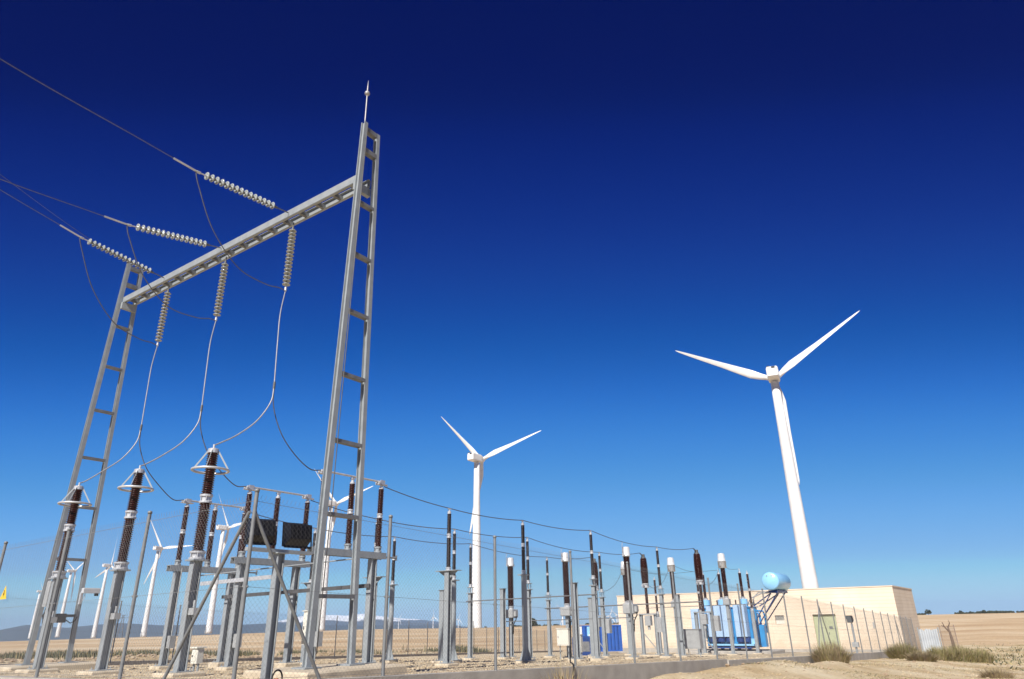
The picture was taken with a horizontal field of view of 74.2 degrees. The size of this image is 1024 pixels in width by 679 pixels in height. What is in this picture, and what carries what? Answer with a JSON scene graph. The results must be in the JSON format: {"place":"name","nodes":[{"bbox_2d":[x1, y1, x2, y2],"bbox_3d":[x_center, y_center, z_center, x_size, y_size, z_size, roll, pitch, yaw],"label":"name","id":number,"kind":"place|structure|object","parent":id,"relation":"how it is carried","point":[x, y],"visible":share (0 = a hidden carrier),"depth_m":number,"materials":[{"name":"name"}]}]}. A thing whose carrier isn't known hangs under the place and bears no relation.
{"place":"outdoors","nodes":[
{"label":"outdoors","id":0,"kind":"place"},
{"bbox_2d":[0,623,467,641],"bbox_3d":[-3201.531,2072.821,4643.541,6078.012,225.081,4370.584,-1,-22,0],"label":"hills","id":1,"kind":"structure","parent":0,"point":[253,629],"depth_m":5096.97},
{"bbox_2d":[278,614,460,626],"bbox_3d":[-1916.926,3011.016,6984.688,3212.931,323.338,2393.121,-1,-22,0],"label":"mountains","id":2,"kind":"structure","parent":0,"point":[381,619],"depth_m":6885.32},
{"bbox_2d":[0,613,1023,678],"bbox_3d":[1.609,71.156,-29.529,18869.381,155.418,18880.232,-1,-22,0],"label":"ground","id":3,"kind":"structure","parent":0,"point":[994,630],"depth_m":115.57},
{"bbox_2d":[55,561,83,636],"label":"wind turbine","id":4,"kind":"object","parent":3,"relation":"on","point":[63,606],"visible":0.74,"depth_m":732.07,"materials":[{"name":"white paint"}]},
{"bbox_2d":[91,536,117,637],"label":"wind turbine","id":5,"kind":"object","parent":3,"relation":"on","point":[94,633],"visible":0.7,"depth_m":664.43,"materials":[{"name":"white paint"}]},
{"bbox_2d":[140,524,192,636],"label":"wind turbine","id":6,"kind":"object","parent":3,"relation":"on","point":[149,600],"visible":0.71,"depth_m":542.51,"materials":[{"name":"white paint"}]},
{"bbox_2d":[205,493,240,633],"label":"wind turbine","id":7,"kind":"object","parent":3,"relation":"on","point":[221,545],"visible":0.8,"depth_m":454.41,"materials":[{"name":"white paint"}]},
{"bbox_2d":[0,651,561,664],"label":"kerb","id":8,"kind":"structure","parent":3,"relation":"on","point":[212,660],"depth_m":41.10,"materials":[{"name":"concrete"}]},
{"bbox_2d":[316,472,371,630],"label":"wind turbine","id":9,"kind":"object","parent":3,"relation":"on","point":[335,503],"visible":0.59,"depth_m":372.86,"materials":[{"name":"white paint"}]},
{"bbox_2d":[0,651,919,678],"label":"gravel yard","id":10,"kind":"structure","parent":3,"relation":"on","point":[484,656],"depth_m":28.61,"materials":[{"name":"beige gravel"}]},
{"bbox_2d":[0,676,75,678],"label":"concrete wall","id":11,"kind":"structure","parent":10,"relation":"on","point":[11,677],"depth_m":12.34,"materials":[{"name":"grey concrete"}]},
{"bbox_2d":[0,495,253,678],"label":"chain link fence","id":12,"kind":"object","parent":11,"relation":"on","point":[134,596],"visible":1,"depth_m":11.34,"materials":[{"name":"metal"}]},
{"bbox_2d":[15,482,91,673],"bbox_3d":[-14.354,7.538,21.404,0.988,6.000,0.988,-16,-27,32],"label":"surge arrester","id":13,"kind":"object","parent":10,"relation":"on","point":[75,502],"visible":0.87,"depth_m":21.42,"materials":[{"name":"metal"}]},
{"bbox_2d":[76,465,153,674],"bbox_3d":[-11.220,6.590,19.378,0.988,6.000,0.988,-16,-27,32],"label":"surge arrester","id":14,"kind":"object","parent":10,"relation":"on","point":[131,511],"visible":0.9,"depth_m":19.27,"materials":[{"name":"metal"}]},
{"bbox_2d":[152,444,229,677],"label":"surge arrester","id":15,"kind":"object","parent":10,"relation":"on","point":[211,467],"visible":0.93,"depth_m":17.26,"materials":[{"name":"metal"}]},
{"bbox_2d":[190,647,206,670],"bbox_3d":[-8.173,8.352,17.525,0.320,0.710,0.280,-16,-27,32],"label":"junction box","id":16,"kind":"object","parent":10,"relation":"on","point":[196,656],"visible":0.67,"depth_m":17.50,"materials":[{"name":"metal"}]},
{"bbox_2d":[0,80,406,678],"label":"portal gantry","id":17,"kind":"object","parent":10,"relation":"on","point":[358,186],"visible":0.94,"depth_m":20.85,"materials":[{"name":"metal"}]},
{"bbox_2d":[42,581,51,622],"bbox_3d":[-16.203,9.392,23.625,0.260,1.810,0.334,-16,-27,32],"label":"junction box","id":18,"kind":"object","parent":17,"relation":"attached to","point":[47,593],"visible":0.33,"depth_m":23.64,"materials":[{"name":"grey metal"}]},
{"bbox_2d":[78,588,100,603],"bbox_3d":[-15.558,9.447,24.911,0.220,0.550,0.600,-16,-27,32],"label":"security camera","id":19,"kind":"object","parent":17,"relation":"attached to","point":[94,590],"visible":0.84,"depth_m":24.82,"materials":[{"name":"white plastic"}]},
{"bbox_2d":[80,236,163,277],"bbox_3d":[-14.674,-3.073,25.602,0.256,0.384,3.316,-14,-26,28],"label":"tension string","id":20,"kind":"object","parent":17,"relation":"attached to","point":[116,254],"visible":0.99,"depth_m":25.38,"materials":[{"name":"ceramic"}]},
{"bbox_2d":[79,237,156,345],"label":"jumper cable","id":21,"kind":"object","parent":20,"relation":"hanging from","point":[99,301],"visible":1,"depth_m":24.42,"materials":[{"name":"metal"}]},
{"bbox_2d":[155,286,170,345],"bbox_3d":[-13.666,-0.948,26.519,0.256,2.580,0.256,-1,-22,0],"label":"suspension string","id":22,"kind":"object","parent":17,"relation":"hanging from","point":[163,311],"visible":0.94,"depth_m":26.45,"materials":[{"name":"ceramic"}]},
{"bbox_2d":[81,346,182,500],"bbox_3d":[-13.485,2.902,25.020,0.291,5.691,3.691,-16,-27,32],"label":"drop cable","id":23,"kind":"object","parent":22,"relation":"hanging from","point":[141,426],"visible":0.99,"depth_m":24.60,"materials":[{"name":"metal"}]},
{"bbox_2d":[127,224,220,247],"bbox_3d":[-11.636,-3.539,23.481,0.256,0.708,3.271,-16,-27,33],"label":"tension string","id":24,"kind":"object","parent":17,"relation":"attached to","point":[172,235],"visible":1,"depth_m":23.32,"materials":[{"name":"ceramic"}]},
{"bbox_2d":[0,179,104,216],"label":"line cable","id":25,"kind":"object","parent":24,"relation":"attached to","point":[51,197],"visible":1,"depth_m":20.40,"materials":[{"name":"metal"}]},
{"bbox_2d":[126,225,215,320],"bbox_3d":[-11.549,-2.131,23.009,0.032,2.365,3.566,-16,-27,32],"label":"jumper cable","id":26,"kind":"object","parent":24,"relation":"hanging from","point":[150,286],"visible":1,"depth_m":22.27,"materials":[{"name":"metal"}]},
{"bbox_2d":[213,257,228,320],"bbox_3d":[-10.515,-1.858,24.465,0.256,2.580,0.256,-1,-22,0],"label":"suspension string","id":27,"kind":"object","parent":17,"relation":"hanging from","point":[220,290],"visible":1,"depth_m":24.43,"materials":[{"name":"ceramic"}]},
{"bbox_2d":[142,321,246,486],"bbox_3d":[-10.339,1.970,22.977,0.285,5.642,3.691,-16,-27,32],"label":"drop cable","id":28,"kind":"object","parent":27,"relation":"hanging from","point":[201,409],"visible":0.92,"depth_m":22.59,"materials":[{"name":"metal"}]},
{"bbox_2d":[197,170,288,212],"bbox_3d":[-8.456,-4.620,21.442,0.256,0.476,3.317,-15,-26,31],"label":"tension string","id":29,"kind":"object","parent":17,"relation":"attached to","point":[245,193],"visible":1,"depth_m":21.26,"materials":[{"name":"ceramic"}]},
{"bbox_2d":[173,158,196,171],"bbox_3d":[-9.581,-5.121,19.862,0.060,0.093,0.752,-16,-27,32],"label":"dead end clamp","id":30,"kind":"object","parent":29,"relation":"attached to","point":[184,164],"visible":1,"depth_m":19.84,"materials":[{"name":"metal"}]},
{"bbox_2d":[0,58,172,157],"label":"line cable","id":31,"kind":"object","parent":30,"relation":"attached to","point":[82,106],"visible":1,"depth_m":17.69,"materials":[{"name":"metal"}]},
{"bbox_2d":[195,171,284,290],"bbox_3d":[-8.369,-3.249,20.983,0.037,2.581,3.619,-15,-26,31],"label":"jumper cable","id":32,"kind":"object","parent":29,"relation":"hanging from","point":[219,241],"visible":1,"depth_m":20.21,"materials":[{"name":"metal"}]},
{"bbox_2d":[282,222,296,290],"bbox_3d":[-7.364,-2.768,22.410,0.256,2.580,0.256,-1,-22,0],"label":"suspension string","id":33,"kind":"object","parent":17,"relation":"hanging from","point":[289,255],"visible":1,"depth_m":22.35,"materials":[{"name":"ceramic"}]},
{"bbox_2d":[216,291,320,470],"bbox_3d":[-7.191,1.038,20.933,0.284,5.592,3.690,-16,-27,31],"label":"drop cable","id":34,"kind":"object","parent":33,"relation":"hanging from","point":[274,383],"visible":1,"depth_m":20.48,"materials":[{"name":"metal"}]},
{"bbox_2d":[149,499,257,669],"bbox_3d":[-11.236,9.232,25.436,0.630,6.010,3.680,-16,-27,32],"label":"disconnector","id":35,"kind":"object","parent":10,"relation":"on","point":[176,588],"visible":0.74,"depth_m":24.98,"materials":[{"name":"metal"}]},
{"bbox_2d":[214,485,313,670],"bbox_3d":[-8.102,8.285,23.410,0.630,6.010,3.680,-16,-27,32],"label":"disconnector","id":36,"kind":"object","parent":10,"relation":"on","point":[241,561],"visible":0.56,"depth_m":23.03,"materials":[{"name":"metal"}]},
{"bbox_2d":[200,575,271,585],"bbox_3d":[-8.956,7.848,22.058,4.152,0.170,0.050,-16,-27,32],"label":"tie bar","id":37,"kind":"object","parent":36,"relation":"attached to","point":[235,580],"visible":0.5,"depth_m":22.08,"materials":[{"name":"metal"}]},
{"bbox_2d":[201,558,350,575],"bbox_3d":[-8.340,7.826,23.154,8.401,0.145,0.044,-16,-27,32],"label":"linkage rod","id":38,"kind":"object","parent":36,"relation":"attached to","point":[284,566],"visible":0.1,"depth_m":22.61,"materials":[{"name":"metal"}]},
{"bbox_2d":[221,584,369,598],"bbox_3d":[-7.805,8.844,23.712,8.002,0.216,0.050,-16,-27,32],"label":"tie bar","id":39,"kind":"object","parent":36,"relation":"attached to","point":[307,590],"visible":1,"depth_m":23.29,"materials":[{"name":"grey metal"}]},
{"bbox_2d":[0,594,552,663],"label":"chain link fence","id":40,"kind":"object","parent":10,"relation":"on","point":[176,633],"visible":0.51,"depth_m":38.22,"materials":[{"name":"metal"}]},
{"bbox_2d":[244,518,311,678],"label":"floodlight pole","id":41,"kind":"object","parent":10,"relation":"on","point":[273,602],"visible":0.83,"depth_m":12.62,"materials":[{"name":"metal"}]},
{"bbox_2d":[298,528,316,664],"bbox_3d":[-8.601,10.950,28.718,1.000,5.670,0.630,-16,-27,32],"label":"post insulator","id":42,"kind":"object","parent":10,"relation":"on","point":[308,584],"visible":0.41,"depth_m":28.83,"materials":[{"name":"metal"}]},
{"bbox_2d":[301,469,396,664],"bbox_3d":[-4.968,7.337,21.384,0.630,6.010,3.680,-16,-27,32],"label":"disconnector","id":43,"kind":"object","parent":10,"relation":"on","point":[371,566],"visible":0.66,"depth_m":21.57,"materials":[{"name":"metal"}]},
{"bbox_2d":[363,519,384,662],"bbox_3d":[-5.467,10.002,26.692,1.000,5.670,0.630,-16,-27,32],"label":"post insulator","id":44,"kind":"object","parent":10,"relation":"on","point":[378,578],"visible":0.19,"depth_m":26.55,"materials":[{"name":"metal"}]},
{"bbox_2d":[380,537,398,662],"bbox_3d":[-5.756,12.493,32.398,0.630,5.870,0.630,-16,-27,32],"label":"post insulator","id":45,"kind":"object","parent":10,"relation":"on","point":[391,659],"visible":0.87,"depth_m":32.07,"materials":[{"name":"metal"}]},
{"bbox_2d":[431,590,451,662],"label":"steel column","id":46,"kind":"structure","parent":10,"relation":"on","point":[440,635],"depth_m":29.24,"materials":[{"name":"metal"}]},
{"bbox_2d":[434,508,461,666],"bbox_3d":[-2.333,9.054,24.665,1.000,5.670,0.630,-16,-27,32],"label":"post insulator","id":47,"kind":"object","parent":10,"relation":"on","point":[447,595],"visible":0.91,"depth_m":24.45,"materials":[{"name":"metal"}]},
{"bbox_2d":[451,529,462,662],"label":"post insulator","id":48,"kind":"object","parent":10,"relation":"on","point":[453,631],"visible":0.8,"depth_m":30.05,"materials":[{"name":"metal"}]},
{"bbox_2d":[462,544,477,659],"bbox_3d":[-2.273,14.358,36.914,0.630,6.170,0.630,-16,-27,32],"label":"post insulator","id":49,"kind":"object","parent":10,"relation":"on","point":[470,618],"visible":0.89,"depth_m":36.61,"materials":[{"name":"metal"}]},
{"bbox_2d":[497,588,510,658],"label":"steel column","id":50,"kind":"structure","parent":10,"relation":"on","point":[502,624],"depth_m":38.66,"materials":[{"name":"metal"}]},
{"bbox_2d":[506,558,519,658],"bbox_3d":[-0.036,15.804,39.645,0.777,5.770,0.720,-16,-27,32],"label":"current transformer","id":51,"kind":"object","parent":10,"relation":"on","point":[512,613],"visible":0.88,"depth_m":39.50,"materials":[{"name":"metal"}]},
{"bbox_2d":[515,520,535,663],"bbox_3d":[0.512,10.597,28.345,0.630,5.870,0.630,-16,-27,32],"label":"post insulator","id":52,"kind":"object","parent":10,"relation":"on","point":[527,658],"visible":0.91,"depth_m":28.00,"materials":[{"name":"metal"}]},
{"bbox_2d":[526,538,538,659],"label":"post insulator","id":53,"kind":"object","parent":10,"relation":"on","point":[529,613],"visible":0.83,"depth_m":34.66,"materials":[{"name":"metal"}]},
{"bbox_2d":[466,594,595,601],"bbox_3d":[0.785,13.306,34.816,8.101,0.153,0.056,-16,-27,32],"label":"operating rod","id":54,"kind":"object","parent":53,"relation":"attached to","point":[528,597],"visible":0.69,"depth_m":34.73,"materials":[{"name":"metal"}]},
{"bbox_2d":[544,557,556,657],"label":"post insulator","id":55,"kind":"object","parent":10,"relation":"on","point":[549,634],"visible":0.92,"depth_m":42.47,"materials":[{"name":"metal"}]},
{"bbox_2d":[555,628,571,658],"bbox_3d":[2.786,16.256,36.108,0.780,1.570,0.380,-16,-27,32],"label":"control cabinet","id":56,"kind":"object","parent":10,"relation":"on","point":[561,638],"visible":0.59,"depth_m":36.09,"materials":[{"name":"metal"}]},
{"bbox_2d":[560,552,573,658],"bbox_3d":[3.098,14.856,37.619,0.777,5.770,0.720,-16,-27,32],"label":"current transformer","id":57,"kind":"object","parent":10,"relation":"on","point":[565,560],"visible":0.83,"depth_m":37.78,"materials":[{"name":"metal"}]},
{"bbox_2d":[568,582,586,661],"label":"steel column","id":58,"kind":"structure","parent":10,"relation":"on","point":[577,634],"depth_m":30.86,"materials":[{"name":"metal"}]},
{"bbox_2d":[572,636,600,654],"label":"generator block","id":59,"kind":"structure","parent":10,"relation":"on","point":[586,644],"depth_m":51.88,"materials":[{"name":"blue paint"}]},
{"bbox_2d":[586,598,601,657],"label":"steel column","id":60,"kind":"structure","parent":10,"relation":"on","point":[591,633],"depth_m":39.12,"materials":[{"name":"metal"}]},
{"bbox_2d":[589,530,606,660],"bbox_3d":[3.995,12.462,32.862,0.630,6.170,0.630,-16,-27,32],"label":"post insulator","id":61,"kind":"object","parent":10,"relation":"on","point":[595,628],"visible":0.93,"depth_m":32.58,"materials":[{"name":"metal"}]},
{"bbox_2d":[588,558,611,655],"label":"circuit breaker","id":62,"kind":"object","parent":10,"relation":"on","point":[597,587],"visible":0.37,"depth_m":47.12,"materials":[{"name":"metal"}]},
{"bbox_2d":[251,512,590,558],"bbox_3d":[-2.499,11.469,37.846,0.032,0.592,28.106,-16,-27,32],"label":"bus cable","id":63,"kind":"object","parent":62,"relation":"attached to","point":[429,542],"visible":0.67,"depth_m":35.44,"materials":[{"name":"metal"}]},
{"bbox_2d":[580,625,622,651],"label":"shipping container","id":64,"kind":"object","parent":10,"relation":"on","point":[613,641],"visible":0.34,"depth_m":67.57,"materials":[{"name":"metal"}]},
{"bbox_2d":[598,552,612,657],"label":"post insulator","id":65,"kind":"object","parent":10,"relation":"on","point":[603,623],"visible":0.85,"depth_m":40.45,"materials":[{"name":"metal"}]},
{"bbox_2d":[620,561,636,654],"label":"voltage transformer","id":66,"kind":"object","parent":10,"relation":"on","point":[627,619],"visible":0.4,"depth_m":50.82,"materials":[{"name":"metal"}]},
{"bbox_2d":[622,547,642,658],"bbox_3d":[6.232,13.908,35.593,0.777,5.770,0.720,-16,-27,32],"label":"current transformer","id":67,"kind":"object","parent":10,"relation":"on","point":[626,554],"visible":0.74,"depth_m":35.52,"materials":[{"name":"metal"}]},
{"bbox_2d":[639,553,663,656],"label":"circuit breaker","id":68,"kind":"object","parent":10,"relation":"on","point":[643,565],"visible":0.86,"depth_m":45.09,"materials":[{"name":"metal"}]},
{"bbox_2d":[311,500,637,554],"bbox_3d":[0.635,10.521,35.820,0.032,0.592,28.106,-16,-27,32],"label":"bus cable","id":69,"kind":"object","parent":68,"relation":"attached to","point":[469,532],"visible":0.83,"depth_m":32.38,"materials":[{"name":"metal"}]},
{"bbox_2d":[653,577,663,653],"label":"transformer arrester","id":70,"kind":"object","parent":10,"relation":"on","point":[655,592],"visible":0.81,"depth_m":55.05,"materials":[{"name":"metal"}]},
{"bbox_2d":[656,547,673,657],"bbox_3d":[8.585,15.099,38.733,0.630,6.170,0.630,-16,-27,32],"label":"post insulator","id":71,"kind":"object","parent":10,"relation":"on","point":[665,642],"visible":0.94,"depth_m":38.45,"materials":[{"name":"metal"}]},
{"bbox_2d":[545,601,699,608],"bbox_3d":[6.271,15.747,40.078,10.301,0.191,0.068,-16,-27,32],"label":"operating rod","id":72,"kind":"object","parent":71,"relation":"attached to","point":[637,604],"visible":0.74,"depth_m":39.11,"materials":[{"name":"metal"}]},
{"bbox_2d":[667,557,686,655],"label":"voltage transformer","id":73,"kind":"object","parent":10,"relation":"on","point":[670,564],"visible":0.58,"depth_m":49.76,"materials":[{"name":"metal"}]},
{"bbox_2d":[675,594,690,656],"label":"steel column","id":74,"kind":"structure","parent":10,"relation":"on","point":[680,625],"depth_m":39.91,"materials":[{"name":"metal"}]},
{"bbox_2d":[683,629,703,656],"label":"control cabinet","id":75,"kind":"object","parent":10,"relation":"on","point":[686,636],"visible":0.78,"depth_m":40.37,"materials":[{"name":"metal"}]},
{"bbox_2d":[696,583,709,653],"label":"transformer arrester","id":76,"kind":"object","parent":10,"relation":"on","point":[703,634],"visible":0.54,"depth_m":52.59,"materials":[{"name":"metal"}]},
{"bbox_2d":[693,548,721,656],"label":"circuit breaker","id":77,"kind":"object","parent":10,"relation":"on","point":[698,568],"visible":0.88,"depth_m":43.36,"materials":[{"name":"metal"}]},
{"bbox_2d":[384,486,692,549],"bbox_3d":[3.769,9.573,33.794,0.032,0.592,28.106,-16,-27,32],"label":"bus cable","id":78,"kind":"object","parent":77,"relation":"attached to","point":[529,522],"visible":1,"depth_m":29.56,"materials":[{"name":"metal"}]},
{"bbox_2d":[717,553,740,654],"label":"voltage transformer","id":79,"kind":"object","parent":10,"relation":"on","point":[721,561],"visible":0.88,"depth_m":47.22,"materials":[{"name":"metal"}]},
{"bbox_2d":[690,569,790,653],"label":"power transformer","id":80,"kind":"object","parent":10,"relation":"on","point":[772,582],"visible":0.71,"depth_m":54.50,"materials":[{"name":"metal"}]},
{"bbox_2d":[746,571,763,653],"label":"transformer arrester","id":81,"kind":"object","parent":10,"relation":"on","point":[753,621],"visible":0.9,"depth_m":50.65,"materials":[{"name":"metal"}]},
{"bbox_2d":[616,585,922,652],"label":"substation building","id":82,"kind":"structure","parent":10,"relation":"on","point":[896,601],"depth_m":63.42,"materials":[{"name":"concrete"}]},
{"bbox_2d":[813,615,841,648],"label":"door","id":83,"kind":"structure","parent":82,"relation":"in","point":[827,616],"depth_m":62.34,"materials":[{"name":"metal"}]},
{"bbox_2d":[846,616,858,652],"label":"yard lamp","id":84,"kind":"object","parent":10,"relation":"on","point":[849,620],"visible":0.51,"depth_m":45.55,"materials":[{"name":"metal"}]},
{"bbox_2d":[442,418,539,627],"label":"wind turbine","id":85,"kind":"object","parent":3,"relation":"on","point":[476,457],"visible":0.94,"depth_m":272.61,"materials":[{"name":"white paint"}]},
{"bbox_2d":[0,650,1022,678],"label":"rubble","id":86,"kind":"object","parent":3,"relation":"on","point":[206,656],"visible":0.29,"depth_m":38.31,"materials":[{"name":"stone"}]},
{"bbox_2d":[0,642,1023,670],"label":"scrub","id":87,"kind":"object","parent":3,"relation":"on","point":[59,652],"visible":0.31,"depth_m":70.00,"materials":[{"name":"plant"}]},
{"bbox_2d":[321,659,727,678],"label":"concrete wall","id":88,"kind":"structure","parent":3,"relation":"on","point":[649,670],"depth_m":16.14,"materials":[{"name":"grey concrete"}]},
{"bbox_2d":[536,659,590,678],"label":"broom bush","id":89,"kind":"object","parent":3,"relation":"on","point":[560,676],"visible":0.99,"depth_m":14.36,"materials":[{"name":"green plant"}]},
{"bbox_2d":[484,611,1023,627],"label":"treeline","id":90,"kind":"object","parent":3,"relation":"on","point":[976,612],"visible":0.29,"depth_m":335.37,"materials":[{"name":"green plant"}]},
{"bbox_2d":[675,311,858,588],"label":"wind turbine","id":91,"kind":"object","parent":3,"relation":"on","point":[773,376],"visible":0.86,"depth_m":186.92,"materials":[{"name":"white paint"}]},
{"bbox_2d":[727,652,888,665],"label":"concrete wall","id":92,"kind":"structure","parent":3,"relation":"on","point":[856,656],"depth_m":30.23,"materials":[{"name":"grey concrete"}]},
{"bbox_2d":[231,488,917,678],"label":"chain link fence","id":93,"kind":"object","parent":92,"relation":"on","point":[255,517],"visible":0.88,"depth_m":15.27,"materials":[{"name":"metal"}]},
{"bbox_2d":[806,637,865,665],"bbox_3d":[14.523,14.422,30.805,3.031,1.678,3.109,-1,-22,0],"label":"broom bush","id":94,"kind":"object","parent":3,"relation":"on","point":[824,652],"visible":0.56,"depth_m":30.48,"materials":[{"name":"green plant"}]},
{"bbox_2d":[654,659,1023,678],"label":"loose stones","id":95,"kind":"object","parent":3,"relation":"on","point":[703,672],"visible":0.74,"depth_m":22.82,"materials":[{"name":"white gravel"}]},
{"bbox_2d":[880,641,926,658],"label":"broom bush","id":96,"kind":"object","parent":3,"relation":"on","point":[897,650],"visible":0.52,"depth_m":43.39,"materials":[{"name":"green plant"}]},
{"bbox_2d":[899,650,948,662],"bbox_3d":[23.043,17.700,37.819,2.767,0.756,2.874,13,-26,-31],"label":"broom bush","id":97,"kind":"object","parent":3,"relation":"on","point":[925,656],"visible":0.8,"depth_m":37.53,"materials":[{"name":"green plant"}]},
{"bbox_2d":[917,627,942,651],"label":"sheet gate","id":98,"kind":"structure","parent":3,"relation":"on","point":[929,638],"depth_m":59.47,"materials":[{"name":"metal"}]},
{"bbox_2d":[938,624,957,649],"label":"wire screen","id":99,"kind":"object","parent":3,"relation":"on","point":[948,636],"visible":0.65,"depth_m":59.51,"materials":[{"name":"grey metal"}]},
{"bbox_2d":[924,644,997,663],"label":"broom bush","id":100,"kind":"object","parent":3,"relation":"on","point":[963,655],"visible":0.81,"depth_m":40.87,"materials":[{"name":"green plant"}]},
{"bbox_2d":[964,665,1023,678],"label":"broom bush","id":101,"kind":"object","parent":3,"relation":"on","point":[996,673],"visible":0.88,"depth_m":23.46,"materials":[{"name":"green plant"}]},
{"bbox_2d":[0,0,1023,629],"label":"sky","id":102,"kind":"structure","parent":0,"point":[574,196],"materials":[{"name":"blue"}]},
{"bbox_2d":[745,644,1023,678],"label":"dry grass","id":103,"kind":"structure","parent":0,"point":[883,677],"depth_m":29.32,"materials":[{"name":"plant"}]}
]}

